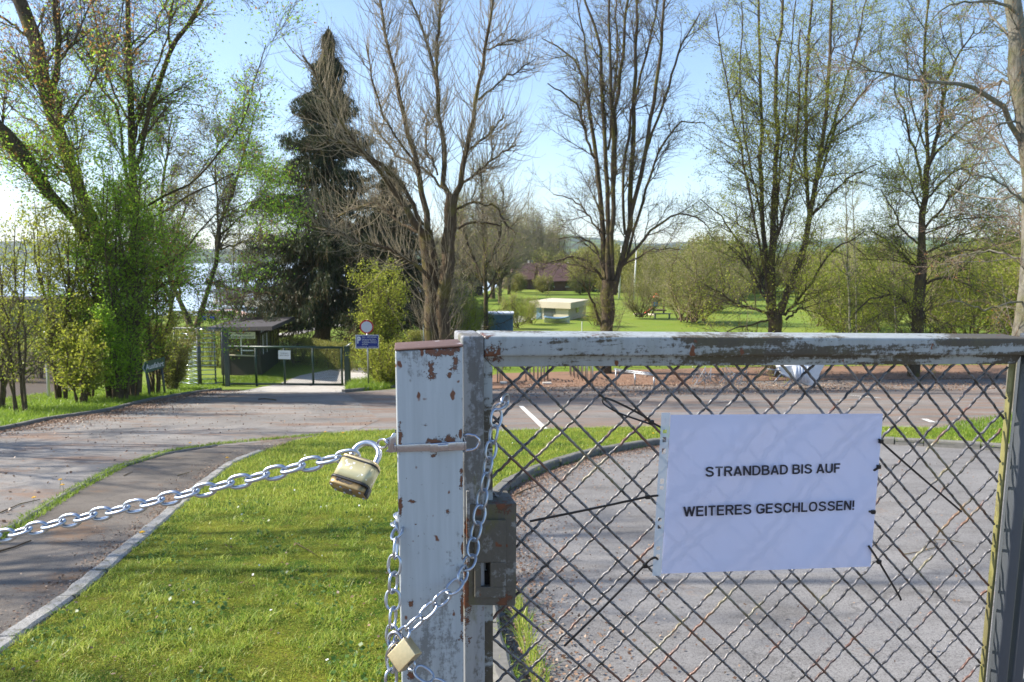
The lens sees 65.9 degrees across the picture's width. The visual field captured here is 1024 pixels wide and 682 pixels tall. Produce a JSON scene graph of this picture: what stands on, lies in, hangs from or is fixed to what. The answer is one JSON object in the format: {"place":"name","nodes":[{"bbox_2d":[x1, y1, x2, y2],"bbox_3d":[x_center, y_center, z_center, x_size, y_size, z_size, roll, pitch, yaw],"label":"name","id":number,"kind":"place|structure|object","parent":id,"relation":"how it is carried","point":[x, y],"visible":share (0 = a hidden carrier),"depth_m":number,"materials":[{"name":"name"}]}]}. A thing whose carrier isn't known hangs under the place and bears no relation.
{"place":"outdoors","nodes":[
{"label":"outdoors","id":0,"kind":"place"},
{"bbox_2d":[4,352,80,404],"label":"bare soil","id":1,"kind":"structure","parent":0,"point":[39,386],"depth_m":29.87,"materials":[{"name":"soil"}]},
{"bbox_2d":[0,296,94,336],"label":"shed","id":2,"kind":"structure","parent":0,"point":[33,302],"depth_m":50.05,"materials":[{"name":"wood"}]},
{"bbox_2d":[0,439,298,633],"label":"footpath","id":3,"kind":"structure","parent":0,"point":[141,481],"depth_m":6.39,"materials":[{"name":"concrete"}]},
{"bbox_2d":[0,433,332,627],"bbox_3d":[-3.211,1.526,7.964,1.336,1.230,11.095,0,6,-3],"label":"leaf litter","id":4,"kind":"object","parent":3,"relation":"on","point":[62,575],"visible":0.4,"depth_m":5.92,"materials":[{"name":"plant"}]},
{"bbox_2d":[0,390,379,528],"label":"road","id":5,"kind":"structure","parent":0,"point":[25,485],"depth_m":13.64,"materials":[{"name":"asphalt"}]},
{"bbox_2d":[0,389,256,438],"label":"leaf litter","id":6,"kind":"object","parent":5,"relation":"on","point":[118,410],"visible":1,"depth_m":17.57,"materials":[{"name":"plant"}]},
{"bbox_2d":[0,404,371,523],"bbox_3d":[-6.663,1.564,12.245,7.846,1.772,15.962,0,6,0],"label":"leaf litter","id":7,"kind":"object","parent":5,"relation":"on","point":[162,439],"visible":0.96,"depth_m":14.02,"materials":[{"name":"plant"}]},
{"bbox_2d":[179,374,289,385],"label":"grass","id":8,"kind":"structure","parent":0,"point":[268,379],"depth_m":32.16,"materials":[{"name":"plant"}]},
{"bbox_2d":[0,263,495,315],"bbox_3d":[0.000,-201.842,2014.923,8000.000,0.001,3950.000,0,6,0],"label":"lake","id":9,"kind":"structure","parent":0,"point":[175,300],"depth_m":153.40,"materials":[{"name":"blue liquid"}]},
{"bbox_2d":[238,368,366,392],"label":"concrete path","id":10,"kind":"structure","parent":0,"point":[312,388],"depth_m":29.87,"materials":[{"name":"concrete"}]},
{"bbox_2d":[229,346,343,385],"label":"driveway gate","id":11,"kind":"structure","parent":10,"relation":"on","point":[312,348],"depth_m":29.64,"materials":[{"name":"metal"}]},
{"bbox_2d":[0,234,980,262],"bbox_3d":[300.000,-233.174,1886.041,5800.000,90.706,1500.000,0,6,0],"label":"hills","id":12,"kind":"structure","parent":0,"point":[597,241],"depth_m":1830.01,"materials":[{"name":"plant"}]},
{"bbox_2d":[0,426,1009,681],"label":"lawn","id":13,"kind":"structure","parent":0,"point":[236,602],"depth_m":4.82,"materials":[{"name":"plant"}]},
{"bbox_2d":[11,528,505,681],"bbox_3d":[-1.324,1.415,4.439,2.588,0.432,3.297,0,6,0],"label":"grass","id":14,"kind":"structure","parent":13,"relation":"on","point":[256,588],"depth_m":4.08,"materials":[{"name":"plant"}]},
{"bbox_2d":[0,500,519,681],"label":"clover","id":15,"kind":"object","parent":13,"relation":"on","point":[220,669],"visible":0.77,"depth_m":4.18,"materials":[{"name":"green plant"}]},
{"bbox_2d":[0,284,1011,425],"bbox_3d":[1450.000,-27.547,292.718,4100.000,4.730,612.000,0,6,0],"label":"ground","id":16,"kind":"structure","parent":0,"point":[661,323],"depth_m":58.42,"materials":[{"name":"plant"}]},
{"bbox_2d":[0,223,68,407],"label":"sapling","id":17,"kind":"object","parent":16,"relation":"on","point":[3,385],"visible":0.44,"depth_m":18.67,"materials":[{"name":"green plant"}]},
{"bbox_2d":[0,201,76,412],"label":"sapling","id":18,"kind":"object","parent":16,"relation":"on","point":[5,334],"visible":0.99,"depth_m":17.58,"materials":[{"name":"green plant"}]},
{"bbox_2d":[6,183,111,399],"bbox_3d":[-12.280,-1.277,21.473,2.714,5.992,2.999,-4,7,-37],"label":"sapling","id":19,"kind":"object","parent":16,"relation":"on","point":[58,389],"visible":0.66,"depth_m":21.34,"materials":[{"name":"green plant"}]},
{"bbox_2d":[36,302,115,402],"bbox_3d":[-11.123,0.348,20.460,2.108,2.706,1.511,4,7,35],"label":"sapling","id":20,"kind":"object","parent":16,"relation":"on","point":[88,372],"visible":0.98,"depth_m":20.45,"materials":[{"name":"green plant"}]},
{"bbox_2d":[10,123,147,396],"bbox_3d":[-12.265,-2.200,22.200,3.699,7.902,3.579,6,8,44],"label":"sapling","id":21,"kind":"object","parent":16,"relation":"on","point":[59,251],"visible":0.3,"depth_m":21.53,"materials":[{"name":"green plant"}]},
{"bbox_2d":[0,0,180,394],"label":"leaning tree","id":22,"kind":"object","parent":16,"relation":"on","point":[52,98],"visible":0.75,"depth_m":21.69,"materials":[{"name":"green plant"}]},
{"bbox_2d":[33,135,166,398],"bbox_3d":[-11.213,-1.934,21.964,3.348,7.304,2.902,0,6,0],"label":"sapling","id":23,"kind":"object","parent":16,"relation":"on","point":[110,295],"visible":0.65,"depth_m":21.77,"materials":[{"name":"green plant"}]},
{"bbox_2d":[1,444,217,534],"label":"path kerb","id":24,"kind":"structure","parent":16,"relation":"on","point":[114,469],"depth_m":8.90,"materials":[{"name":"stone"}]},
{"bbox_2d":[0,381,221,425],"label":"grass","id":25,"kind":"structure","parent":16,"relation":"on","point":[99,398],"depth_m":20.28,"materials":[{"name":"plant"}]},
{"bbox_2d":[0,388,221,430],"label":"verge kerb","id":26,"kind":"structure","parent":16,"relation":"on","point":[13,425],"depth_m":17.30,"materials":[{"name":"concrete"}]},
{"bbox_2d":[81,293,151,400],"bbox_3d":[-10.709,0.201,21.445,1.655,3.036,2.020,0,6,0],"label":"sapling","id":27,"kind":"object","parent":16,"relation":"on","point":[118,377],"visible":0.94,"depth_m":21.32,"materials":[{"name":"green plant"}]},
{"bbox_2d":[70,108,183,397],"bbox_3d":[-11.008,-2.336,22.636,3.014,8.144,3.636,0,6,0],"label":"sapling","id":28,"kind":"object","parent":16,"relation":"on","point":[134,389],"visible":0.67,"depth_m":22.38,"materials":[{"name":"green plant"}]},
{"bbox_2d":[0,450,261,652],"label":"lawn kerb","id":29,"kind":"structure","parent":16,"relation":"on","point":[116,556],"depth_m":4.90,"materials":[{"name":"concrete"}]},
{"bbox_2d":[142,357,165,394],"bbox_3d":[-10.833,1.193,23.929,0.172,1.303,1.512,0,6,-3],"label":"exit sign","id":30,"kind":"object","parent":16,"relation":"on","point":[154,364],"visible":0.99,"depth_m":23.83,"materials":[{"name":"grey metal"}]},
{"bbox_2d":[123,239,198,393],"bbox_3d":[-11.060,-0.830,24.454,2.670,5.153,2.527,-2,6,-20],"label":"sapling","id":31,"kind":"object","parent":16,"relation":"on","point":[165,335],"visible":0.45,"depth_m":24.60,"materials":[{"name":"green plant"}]},
{"bbox_2d":[4,0,331,392],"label":"ivy clad tree","id":32,"kind":"object","parent":16,"relation":"on","point":[152,102],"visible":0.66,"depth_m":22.88,"materials":[{"name":"green plant"}]},
{"bbox_2d":[143,318,202,389],"bbox_3d":[-11.336,0.428,26.880,2.356,2.625,2.173,0,6,0],"label":"shrub","id":33,"kind":"object","parent":16,"relation":"on","point":[174,379],"visible":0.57,"depth_m":26.62,"materials":[{"name":"green plant"}]},
{"bbox_2d":[1,431,346,538],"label":"grass","id":34,"kind":"structure","parent":16,"relation":"on","point":[55,503],"depth_m":8.70,"materials":[{"name":"plant"}]},
{"bbox_2d":[162,325,220,367],"bbox_3d":[-14.982,0.234,36.731,4.139,1.888,0.960,1,6,14],"label":"clipped hedge","id":35,"kind":"object","parent":16,"relation":"on","point":[217,352],"visible":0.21,"depth_m":36.35,"materials":[{"name":"green plant"}]},
{"bbox_2d":[173,327,224,385],"bbox_3d":[-11.944,0.611,29.736,1.958,2.212,1.030,1,6,11],"label":"turnstile","id":36,"kind":"object","parent":16,"relation":"on","point":[198,366],"visible":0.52,"depth_m":29.88,"materials":[{"name":"grey metal"}]},
{"bbox_2d":[112,53,304,326],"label":"willow","id":37,"kind":"object","parent":16,"relation":"on","point":[218,235],"visible":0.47,"depth_m":45.25,"materials":[{"name":"green plant"}]},
{"bbox_2d":[200,238,265,310],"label":"willow","id":38,"kind":"object","parent":16,"relation":"on","point":[227,293],"visible":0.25,"depth_m":67.04,"materials":[{"name":"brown plant"}]},
{"bbox_2d":[206,317,294,375],"bbox_3d":[-11.904,0.044,36.625,3.190,2.238,9.927,-1,6,-11],"label":"ticket kiosk","id":39,"kind":"object","parent":16,"relation":"on","point":[259,332],"visible":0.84,"depth_m":33.69,"materials":[{"name":"grey wood"}]},
{"bbox_2d":[229,336,256,354],"bbox_3d":[-11.543,0.184,33.595,1.543,0.860,0.010,1,6,13],"label":"window pane","id":40,"kind":"structure","parent":39,"relation":"in","point":[251,341],"depth_m":33.56,"materials":[{"name":"clear"}]},
{"bbox_2d":[277,336,391,371],"bbox_3d":[-8.328,0.590,36.190,7.103,1.300,1.981,3,7,28],"label":"clipped hedge","id":41,"kind":"object","parent":16,"relation":"on","point":[318,342],"visible":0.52,"depth_m":36.15,"materials":[{"name":"green plant"}]},
{"bbox_2d":[179,16,490,367],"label":"spruce","id":42,"kind":"object","parent":16,"relation":"on","point":[310,286],"visible":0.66,"depth_m":40.91,"materials":[{"name":"green plant"}]},
{"bbox_2d":[355,320,378,383],"bbox_3d":[-5.058,0.526,27.668,0.820,2.542,0.118,0,6,0],"label":"traffic sign","id":43,"kind":"object","parent":16,"relation":"on","point":[367,341],"visible":1,"depth_m":27.56,"materials":[{"name":"metal"}]},
{"bbox_2d":[343,376,395,390],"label":"grass","id":44,"kind":"structure","parent":16,"relation":"on","point":[355,382],"depth_m":27.61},
{"bbox_2d":[345,330,412,383],"bbox_3d":[-4.792,0.702,28.856,2.135,2.320,1.924,6,8,43],"label":"shrub","id":45,"kind":"object","parent":16,"relation":"on","point":[387,375],"visible":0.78,"depth_m":28.70,"materials":[{"name":"green plant"}]},
{"bbox_2d":[344,255,416,378],"bbox_3d":[-5.100,-0.817,31.063,3.023,5.204,2.992,0,6,0],"label":"shrub","id":46,"kind":"object","parent":16,"relation":"on","point":[379,319],"visible":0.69,"depth_m":30.62,"materials":[{"name":"green plant"}]},
{"bbox_2d":[295,158,522,344],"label":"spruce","id":47,"kind":"object","parent":16,"relation":"on","point":[407,234],"visible":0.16,"depth_m":47.78,"materials":[{"name":"brown plant"}]},
{"bbox_2d":[394,339,463,681],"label":"steel post","id":48,"kind":"object","parent":16,"relation":"on","point":[429,391],"visible":1,"depth_m":0.80,"materials":[{"name":"metal"}]},
{"bbox_2d":[384,512,403,662],"bbox_3d":[-0.120,0.248,0.844,0.019,0.133,0.147,0,6,-2],"label":"chain","id":49,"kind":"object","parent":48,"relation":"attached to","point":[396,574],"visible":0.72,"depth_m":0.79,"materials":[{"name":"metal"}]},
{"bbox_2d":[386,630,421,671],"bbox_3d":[-0.107,0.303,0.768,0.038,0.036,0.021,1,6,14],"label":"padlock","id":50,"kind":"object","parent":49,"relation":"hanging from","point":[405,653],"visible":1,"depth_m":0.76,"materials":[{"name":"gold metal"}]},
{"bbox_2d":[377,430,480,452],"bbox_3d":[-0.085,0.100,0.832,0.105,0.023,0.089,0,6,0],"label":"band clamp","id":51,"kind":"object","parent":48,"relation":"attached to","point":[391,443],"visible":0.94,"depth_m":0.79,"materials":[{"name":"silver metal"}]},
{"bbox_2d":[329,440,381,499],"bbox_3d":[-0.157,0.131,0.803,0.046,0.054,0.047,2,6,17],"label":"padlock","id":52,"kind":"object","parent":51,"relation":"hanging from","point":[353,475],"visible":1,"depth_m":0.79,"materials":[{"name":"yellow metal"}]},
{"bbox_2d":[384,393,509,681],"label":"chain","id":53,"kind":"object","parent":48,"relation":"hanging from","point":[436,606],"visible":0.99,"depth_m":0.83,"materials":[{"name":"metal"}]},
{"bbox_2d":[454,330,1023,681],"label":"gate","id":54,"kind":"structure","parent":48,"relation":"attached to","point":[489,583],"depth_m":0.99,"materials":[{"name":"metal"}]},
{"bbox_2d":[563,556,658,646],"bbox_3d":[0.125,0.322,0.979,0.127,0.103,0.014,-2,6,-20],"label":"cable tie","id":55,"kind":"object","parent":54,"relation":"attached to","point":[644,565],"visible":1,"depth_m":0.98,"materials":[{"name":"black plastic"}]},
{"bbox_2d":[652,413,882,575],"bbox_3d":[0.334,0.199,1.022,0.324,0.238,0.018,-2,6,-15],"label":"notice","id":56,"kind":"object","parent":54,"relation":"attached to","point":[747,492],"visible":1,"depth_m":1.02,"materials":[{"name":"white paper"}]},
{"bbox_2d":[530,494,657,521],"bbox_3d":[0.102,0.201,0.956,0.169,0.020,0.004,-2,6,-16],"label":"cable tie","id":57,"kind":"object","parent":56,"relation":"attached to","point":[647,496],"visible":1,"depth_m":0.95,"materials":[{"name":"black plastic"}]},
{"bbox_2d":[268,0,593,340],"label":"pollarded tree","id":58,"kind":"object","parent":16,"relation":"on","point":[436,289],"visible":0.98,"depth_m":26.34,"materials":[{"name":"brown plant"}]},
{"bbox_2d":[431,162,505,290],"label":"bare tree","id":59,"kind":"object","parent":16,"relation":"on","point":[464,273],"visible":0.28,"depth_m":86.67,"materials":[{"name":"brown plant"}]},
{"bbox_2d":[449,284,489,338],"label":"budding bush","id":60,"kind":"object","parent":16,"relation":"on","point":[468,325],"visible":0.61,"depth_m":43.97,"materials":[{"name":"green plant"}]},
{"bbox_2d":[432,146,533,330],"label":"bare tree","id":61,"kind":"object","parent":16,"relation":"on","point":[484,267],"visible":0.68,"depth_m":45.54,"materials":[{"name":"brown plant"}]},
{"bbox_2d":[467,159,531,298],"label":"bare tree","id":62,"kind":"object","parent":16,"relation":"on","point":[492,296],"visible":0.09,"depth_m":98.73,"materials":[{"name":"brown plant"}]},
{"bbox_2d":[488,311,513,330],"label":"container","id":63,"kind":"object","parent":16,"relation":"on","point":[498,319],"visible":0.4,"depth_m":50.03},
{"bbox_2d":[474,210,533,301],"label":"bare tree","id":64,"kind":"object","parent":16,"relation":"on","point":[504,273],"visible":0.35,"depth_m":89.09,"materials":[{"name":"brown plant"}]},
{"bbox_2d":[499,287,533,328],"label":"budding bush","id":65,"kind":"object","parent":16,"relation":"on","point":[515,306],"visible":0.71,"depth_m":55.99,"materials":[{"name":"green plant"}]},
{"bbox_2d":[502,211,536,294],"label":"bare tree","id":66,"kind":"object","parent":16,"relation":"on","point":[509,281],"visible":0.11,"depth_m":111.13,"materials":[{"name":"brown plant"}]},
{"bbox_2d":[511,181,559,252],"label":"bare tree","id":67,"kind":"object","parent":16,"relation":"on","point":[542,233],"visible":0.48,"depth_m":167.75,"materials":[{"name":"brown plant"}]},
{"bbox_2d":[543,201,576,256],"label":"bare tree","id":68,"kind":"object","parent":16,"relation":"on","point":[557,239],"visible":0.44,"depth_m":177.90,"materials":[{"name":"brown plant"}]},
{"bbox_2d":[533,298,589,319],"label":"pavilion","id":69,"kind":"structure","parent":16,"relation":"on","point":[561,307],"depth_m":65.20,"materials":[{"name":"beige paint"}]},
{"bbox_2d":[533,260,591,290],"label":"house","id":70,"kind":"structure","parent":16,"relation":"on","point":[560,284],"depth_m":124.91,"materials":[{"name":"tile"}]},
{"bbox_2d":[566,271,594,294],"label":"leafy tree","id":71,"kind":"object","parent":16,"relation":"on","point":[580,289],"visible":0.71,"depth_m":111.53,"materials":[{"name":"green plant"}]},
{"bbox_2d":[564,238,620,290],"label":"leafy tree","id":72,"kind":"object","parent":16,"relation":"on","point":[584,256],"visible":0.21,"depth_m":121.02,"materials":[{"name":"green plant"}]},
{"bbox_2d":[618,268,664,317],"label":"budding bush","id":73,"kind":"object","parent":16,"relation":"on","point":[635,306],"visible":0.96,"depth_m":65.42,"materials":[{"name":"green plant"}]},
{"bbox_2d":[621,240,674,293],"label":"leafy tree","id":74,"kind":"object","parent":16,"relation":"on","point":[629,270],"visible":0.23,"depth_m":105.80,"materials":[{"name":"green plant"}]},
{"bbox_2d":[630,245,682,304],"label":"budding bush","id":75,"kind":"object","parent":16,"relation":"on","point":[648,266],"visible":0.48,"depth_m":82.83,"materials":[{"name":"green plant"}]},
{"bbox_2d":[657,259,720,319],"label":"budding bush","id":76,"kind":"object","parent":16,"relation":"on","point":[674,292],"visible":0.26,"depth_m":62.02,"materials":[{"name":"green plant"}]},
{"bbox_2d":[649,227,745,321],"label":"budding bush","id":77,"kind":"object","parent":16,"relation":"on","point":[694,304],"visible":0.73,"depth_m":59.58,"materials":[{"name":"green plant"}]},
{"bbox_2d":[676,230,750,294],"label":"leafy tree","id":78,"kind":"object","parent":16,"relation":"on","point":[717,254],"visible":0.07,"depth_m":97.94,"materials":[{"name":"green plant"}]},
{"bbox_2d":[712,258,758,304],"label":"budding bush","id":79,"kind":"object","parent":16,"relation":"on","point":[744,280],"visible":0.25,"depth_m":83.69,"materials":[{"name":"green plant"}]},
{"bbox_2d":[492,364,1007,388],"bbox_3d":[20.822,1.101,34.085,49.820,0.606,7.974,-1,6,-10],"label":"leafy strip","id":80,"kind":"object","parent":16,"relation":"on","point":[834,370],"visible":0.53,"depth_m":33.52,"materials":[{"name":"plant"}]},
{"bbox_2d":[520,0,735,373],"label":"fan tree","id":81,"kind":"object","parent":80,"relation":"on","point":[610,277],"visible":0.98,"depth_m":33.24,"materials":[{"name":"brown plant"}]},
{"bbox_2d":[500,371,1006,397],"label":"leaf litter","id":82,"kind":"object","parent":80,"relation":"on","point":[759,386],"visible":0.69,"depth_m":28.67,"materials":[{"name":"plant"}]},
{"bbox_2d":[655,0,928,382],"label":"budding tree","id":83,"kind":"object","parent":80,"relation":"on","point":[823,146],"visible":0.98,"depth_m":32.15,"materials":[{"name":"green plant"}]},
{"bbox_2d":[805,0,1022,376],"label":"budding tree","id":84,"kind":"object","parent":80,"relation":"on","point":[916,313],"visible":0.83,"depth_m":32.06,"materials":[{"name":"green plant"}]},
{"bbox_2d":[792,244,855,328],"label":"budding bush","id":85,"kind":"object","parent":16,"relation":"on","point":[822,279],"visible":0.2,"depth_m":55.19,"materials":[{"name":"green plant"}]},
{"bbox_2d":[820,153,868,332],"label":"slender tree","id":86,"kind":"object","parent":16,"relation":"on","point":[847,260],"visible":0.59,"depth_m":43.65,"materials":[{"name":"green plant"}]},
{"bbox_2d":[802,243,904,332],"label":"budding bush","id":87,"kind":"object","parent":16,"relation":"on","point":[830,275],"visible":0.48,"depth_m":47.73,"materials":[{"name":"green plant"}]},
{"bbox_2d":[835,152,874,332],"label":"slender tree","id":88,"kind":"object","parent":16,"relation":"on","point":[857,201],"visible":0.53,"depth_m":45.58,"materials":[{"name":"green plant"}]},
{"bbox_2d":[832,230,914,332],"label":"budding bush","id":89,"kind":"object","parent":16,"relation":"on","point":[878,267],"visible":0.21,"depth_m":51.54,"materials":[{"name":"green plant"}]},
{"bbox_2d":[871,165,916,332],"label":"slender tree","id":90,"kind":"object","parent":16,"relation":"on","point":[893,247],"visible":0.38,"depth_m":41.68,"materials":[{"name":"green plant"}]},
{"bbox_2d":[787,0,1023,413],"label":"birch","id":91,"kind":"object","parent":16,"relation":"on","point":[1014,12],"visible":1,"depth_m":15.93,"materials":[{"name":"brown plant"}]},
{"bbox_2d":[887,235,992,333],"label":"budding bush","id":92,"kind":"object","parent":16,"relation":"on","point":[934,289],"visible":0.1,"depth_m":49.78,"materials":[{"name":"green plant"}]},
{"bbox_2d":[911,237,1015,334],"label":"budding bush","id":93,"kind":"object","parent":16,"relation":"on","point":[961,289],"visible":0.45,"depth_m":45.81,"materials":[{"name":"green plant"}]},
{"bbox_2d":[949,223,1020,333],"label":"budding bush","id":94,"kind":"object","parent":16,"relation":"on","point":[994,270],"visible":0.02,"depth_m":51.26,"materials":[{"name":"green plant"}]},
{"bbox_2d":[968,225,1020,334],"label":"budding bush","id":95,"kind":"object","parent":16,"relation":"on","point":[1008,261],"visible":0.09,"depth_m":47.68,"materials":[{"name":"green plant"}]},
{"bbox_2d":[971,237,1020,334],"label":"budding bush","id":96,"kind":"object","parent":16,"relation":"on","point":[1010,269],"visible":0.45,"depth_m":44.20,"materials":[{"name":"green plant"}]},
{"bbox_2d":[986,333,1023,681],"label":"neighbouring gate","id":97,"kind":"structure","parent":16,"relation":"on","point":[1016,666],"depth_m":1.16,"materials":[{"name":"grey metal"}]},
{"bbox_3d":[-3.175,1.026,1.162,0.082,1.052,0.058,0,6,0],"label":"chain post","id":98,"kind":"object","parent":16,"relation":"on","visible":0},
{"bbox_2d":[0,448,360,542],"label":"chain","id":99,"kind":"object","parent":98,"relation":"attached to","point":[78,519],"visible":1,"depth_m":0.83,"materials":[{"name":"metal"}]},
{"bbox_2d":[0,0,1023,248],"label":"sky","id":100,"kind":"structure","parent":0,"point":[228,52],"materials":[{"name":"blue"}]},
{"bbox_2d":[172,378,1006,453],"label":"car park","id":101,"kind":"structure","parent":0,"point":[380,405],"depth_m":20.64,"materials":[{"name":"asphalt"}]},
{"bbox_2d":[493,437,1008,681],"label":"driveway kerb","id":102,"kind":"structure","parent":101,"relation":"on","point":[502,655],"depth_m":9.81,"materials":[{"name":"concrete"}]},
{"bbox_2d":[766,365,823,386],"bbox_3d":[10.026,1.148,28.154,2.242,0.918,0.821,0,6,0],"label":"tipped trolley","id":103,"kind":"object","parent":101,"relation":"on","point":[796,371],"visible":0.73,"depth_m":27.84,"materials":[{"name":"white paint"}]},
{"bbox_2d":[924,413,1011,439],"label":"grass","id":104,"kind":"structure","parent":101,"relation":"on","point":[996,423],"depth_m":13.61,"materials":[{"name":"plant"}]},
{"bbox_2d":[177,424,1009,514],"bbox_3d":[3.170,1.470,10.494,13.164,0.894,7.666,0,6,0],"label":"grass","id":105,"kind":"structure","parent":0,"point":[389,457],"depth_m":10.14,"materials":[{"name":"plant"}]},
{"bbox_2d":[498,444,1023,681],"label":"driveway","id":106,"kind":"structure","parent":0,"point":[725,618],"depth_m":4.70,"materials":[{"name":"asphalt"}]},
{"bbox_2d":[495,590,564,681],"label":"grass","id":107,"kind":"structure","parent":106,"relation":"on","point":[519,633],"depth_m":3.83,"materials":[{"name":"plant"}]},
{"bbox_2d":[497,445,756,681],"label":"leaf litter","id":108,"kind":"object","parent":106,"relation":"on","point":[504,617],"visible":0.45,"depth_m":5.00,"materials":[{"name":"plant"}]},
{"bbox_2d":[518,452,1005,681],"bbox_3d":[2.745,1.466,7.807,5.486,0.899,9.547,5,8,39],"label":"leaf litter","id":109,"kind":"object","parent":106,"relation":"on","point":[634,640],"visible":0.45,"depth_m":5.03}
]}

